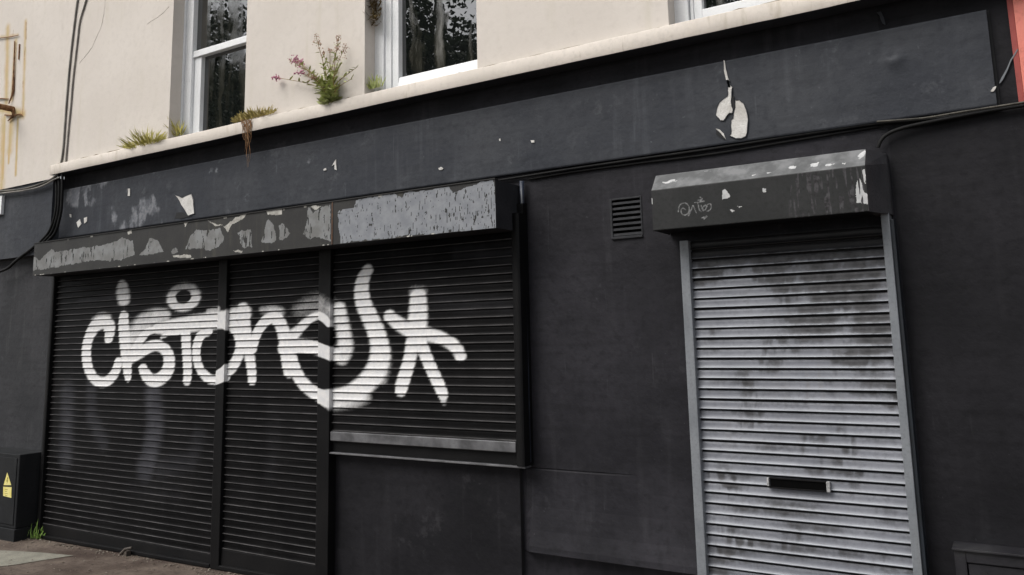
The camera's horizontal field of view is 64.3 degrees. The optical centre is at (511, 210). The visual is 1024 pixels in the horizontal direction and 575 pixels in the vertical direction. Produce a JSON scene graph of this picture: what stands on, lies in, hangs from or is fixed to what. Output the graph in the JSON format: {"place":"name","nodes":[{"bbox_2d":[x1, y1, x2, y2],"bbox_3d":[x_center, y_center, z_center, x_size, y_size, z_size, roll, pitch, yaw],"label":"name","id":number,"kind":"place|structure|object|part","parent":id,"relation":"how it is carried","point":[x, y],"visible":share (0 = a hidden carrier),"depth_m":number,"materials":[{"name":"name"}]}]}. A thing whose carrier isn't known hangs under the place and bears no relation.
{"place":"outdoors","nodes":[
{"label":"outdoors","id":0,"kind":"place"},
{"bbox_2d":[0,537,245,574],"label":"pavement","id":1,"kind":"structure","parent":0,"point":[114,566],"depth_m":5.80,"materials":[{"name":"grey concrete"}]},
{"bbox_2d":[0,447,40,541],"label":"electrical cabinet","id":2,"kind":"object","parent":1,"relation":"on","point":[19,480],"visible":0.76,"depth_m":6.72,"materials":[{"name":"black metal"}]},
{"bbox_3d":[-4.687,2.373,7.049,1.460,0.525,0.005,-7,-10,31],"label":"cabinet door","id":3,"kind":"part","parent":2,"relation":"part of","materials":[{"name":"black paint"}]},
{"bbox_2d":[0,550,72,565],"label":"concrete patch","id":4,"kind":"object","parent":1,"relation":"on","point":[17,557],"visible":1,"depth_m":6.07,"materials":[{"name":"grey concrete"}]},
{"bbox_2d":[28,521,45,539],"bbox_3d":[-3.973,2.625,6.751,0.420,0.164,0.182,-7,-10,31],"label":"weed","id":5,"kind":"object","parent":1,"relation":"on","point":[36,536],"visible":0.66,"depth_m":6.68,"materials":[{"name":"green plant"}]},
{"bbox_2d":[3,538,238,574],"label":"grit","id":6,"kind":"object","parent":1,"relation":"on","point":[63,545],"visible":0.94,"depth_m":5.94,"materials":[{"name":"grey gravel"}]},
{"bbox_2d":[119,547,132,555],"bbox_3d":[-2.848,2.518,6.032,0.103,0.069,0.053,-3,-9,11],"label":"ground lock","id":7,"kind":"object","parent":1,"relation":"on","point":[126,551],"visible":1,"depth_m":6.01,"materials":[{"name":"metal"}]},
{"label":"ground","id":8,"kind":"structure","parent":0,"visible":0},
{"bbox_2d":[0,0,63,450],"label":"neighbouring building","id":9,"kind":"structure","parent":8,"relation":"on","point":[27,145],"depth_m":7.41,"materials":[{"name":"paint"}]},
{"bbox_2d":[0,35,22,120],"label":"rusty bracket","id":10,"kind":"object","parent":9,"relation":"attached to","point":[11,109],"visible":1,"depth_m":7.70,"materials":[{"name":"metal"}]},
{"bbox_2d":[0,244,34,272],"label":"cable","id":11,"kind":"object","parent":9,"relation":"attached to","point":[18,259],"visible":0.9,"depth_m":7.32,"materials":[{"name":"black rubber"}]},
{"bbox_2d":[0,174,57,191],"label":"cable","id":12,"kind":"object","parent":9,"relation":"attached to","point":[40,184],"visible":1,"depth_m":7.30,"materials":[{"name":"grey rubber"}]},
{"bbox_2d":[0,177,59,193],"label":"cable","id":13,"kind":"object","parent":9,"relation":"attached to","point":[31,188],"visible":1,"depth_m":7.29,"materials":[{"name":"grey rubber"}]},
{"bbox_2d":[39,177,57,241],"bbox_3d":[-4.092,0.005,7.175,0.302,0.634,0.023,-7,-10,31],"label":"cable","id":14,"kind":"object","parent":9,"relation":"attached to","point":[55,211],"visible":0.85,"depth_m":7.11,"materials":[{"name":"black rubber"}]},
{"bbox_2d":[42,174,60,241],"bbox_3d":[-4.046,0.006,7.139,0.290,0.630,0.023,-7,-10,31],"label":"cable","id":15,"kind":"object","parent":9,"relation":"attached to","point":[58,209],"visible":0.84,"depth_m":7.08,"materials":[{"name":"black rubber"}]},
{"bbox_2d":[50,0,1023,574],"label":"shop building","id":16,"kind":"structure","parent":8,"relation":"on","point":[470,90],"depth_m":4.40,"materials":[{"name":"paint"}]},
{"bbox_2d":[46,174,63,240],"bbox_3d":[-3.997,0.007,7.101,0.276,0.626,0.023,-7,-10,31],"label":"cable","id":17,"kind":"object","parent":16,"relation":"attached to","point":[60,211],"visible":0.82,"depth_m":7.04,"materials":[{"name":"black rubber"}]},
{"bbox_2d":[60,0,78,162],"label":"cable","id":18,"kind":"object","parent":16,"relation":"attached to","point":[68,79],"visible":1,"depth_m":7.21,"materials":[{"name":"black rubber"}]},
{"bbox_2d":[65,0,86,161],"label":"cable","id":19,"kind":"object","parent":16,"relation":"attached to","point":[73,80],"visible":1,"depth_m":7.18,"materials":[{"name":"black rubber"}]},
{"bbox_2d":[117,125,167,148],"bbox_3d":[-2.964,-0.594,6.492,0.648,0.174,0.216,-7,-10,31],"label":"fern","id":20,"kind":"object","parent":16,"relation":"on","point":[145,140],"visible":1,"depth_m":6.45,"materials":[{"name":"green plant"}]},
{"bbox_2d":[163,117,186,136],"bbox_3d":[-2.681,-0.657,6.433,0.230,0.160,0.156,-7,-10,31],"label":"weed","id":21,"kind":"object","parent":16,"relation":"on","point":[178,130],"visible":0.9,"depth_m":6.41,"materials":[{"name":"green plant"}]},
{"bbox_2d":[180,0,246,135],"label":"window","id":22,"kind":"structure","parent":16,"relation":"in","point":[213,86],"depth_m":6.45,"materials":[{"name":"white paint"}]},
{"bbox_2d":[240,119,251,162],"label":"dead roots","id":23,"kind":"object","parent":16,"relation":"hanging from","point":[247,131],"visible":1,"depth_m":5.83,"materials":[{"name":"brown plant"}]},
{"bbox_2d":[231,104,277,122],"bbox_3d":[-1.847,-0.706,5.838,0.506,0.106,0.141,-7,-10,31],"label":"moss","id":24,"kind":"object","parent":16,"relation":"on","point":[248,114],"visible":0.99,"depth_m":5.82,"materials":[{"name":"green plant"}]},
{"bbox_2d":[33,178,533,574],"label":"shopfront shutter","id":25,"kind":"object","parent":16,"relation":"attached to","point":[215,387],"visible":1,"depth_m":5.47,"materials":[{"name":"black paint"}]},
{"bbox_2d":[271,33,357,104],"bbox_3d":[-1.323,-0.948,5.497,0.892,0.510,0.156,-7,-10,31],"label":"valerian plant","id":26,"kind":"object","parent":16,"relation":"on","point":[328,93],"visible":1,"depth_m":5.44,"materials":[{"name":"green plant"}]},
{"bbox_2d":[365,0,381,25],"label":"withered plant","id":27,"kind":"object","parent":16,"relation":"attached to","point":[373,16],"visible":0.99,"depth_m":5.43,"materials":[{"name":"brown plant"}]},
{"bbox_2d":[366,73,385,89],"bbox_3d":[-0.908,-0.844,5.369,0.203,0.103,0.101,-7,-10,31],"label":"weed","id":28,"kind":"object","parent":16,"relation":"attached to","point":[373,84],"visible":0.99,"depth_m":5.34,"materials":[{"name":"green plant"}]},
{"bbox_2d":[375,0,476,91],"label":"window","id":29,"kind":"structure","parent":16,"relation":"in","point":[416,40],"depth_m":5.33,"materials":[{"name":"white paint"}]},
{"bbox_2d":[519,181,530,461],"bbox_3d":[0.075,0.605,4.579,0.028,1.565,0.025,-7,-10,31],"label":"conduit","id":30,"kind":"object","parent":16,"relation":"attached to","point":[521,183],"visible":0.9,"depth_m":4.55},
{"bbox_2d":[609,196,642,239],"bbox_3d":[0.626,0.043,4.383,0.186,0.222,0.080,-7,-10,31],"label":"wall vent","id":31,"kind":"object","parent":16,"relation":"attached to","point":[626,220],"depth_m":4.38,"materials":[{"name":"metal"}]},
{"bbox_2d":[528,125,880,179],"bbox_3d":[0.894,-0.283,4.217,1.873,0.036,0.012,-7,-10,31],"label":"cable","id":32,"kind":"object","parent":16,"relation":"attached to","point":[757,146],"visible":1,"depth_m":4.13,"materials":[{"name":"black rubber"}]},
{"bbox_2d":[674,0,774,23],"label":"window","id":33,"kind":"structure","parent":16,"relation":"in","point":[685,10],"depth_m":4.30,"materials":[{"name":"white paint"}]},
{"bbox_2d":[498,103,1022,180],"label":"cable","id":34,"kind":"object","parent":16,"relation":"attached to","point":[715,148],"visible":0.95,"depth_m":4.09,"materials":[{"name":"black rubber"}]},
{"bbox_2d":[651,149,928,574],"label":"door shutter","id":35,"kind":"object","parent":16,"relation":"attached to","point":[804,453],"depth_m":3.74,"materials":[{"name":"grey paint"}]},
{"bbox_2d":[876,103,1023,147],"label":"cable","id":36,"kind":"object","parent":16,"relation":"attached to","point":[883,137],"visible":1,"depth_m":3.57,"materials":[{"name":"black rubber"}]},
{"bbox_2d":[877,101,1023,122],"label":"cable","id":37,"kind":"object","parent":16,"relation":"attached to","point":[990,107],"visible":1,"depth_m":3.56,"materials":[{"name":"black rubber"}]},
{"bbox_2d":[952,541,1023,574],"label":"meter box","id":38,"kind":"object","parent":16,"relation":"attached to","point":[967,555],"visible":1,"depth_m":3.25,"materials":[{"name":"black paint"}]},
{"bbox_2d":[968,563,1023,574],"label":"meter door","id":39,"kind":"structure","parent":38,"relation":"in","point":[974,569],"depth_m":3.24,"materials":[{"name":"black paint"}]},
{"bbox_2d":[1007,0,1023,101],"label":"red building","id":40,"kind":"structure","parent":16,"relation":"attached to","point":[1017,12],"depth_m":3.48,"materials":[{"name":"paint"}]}
]}

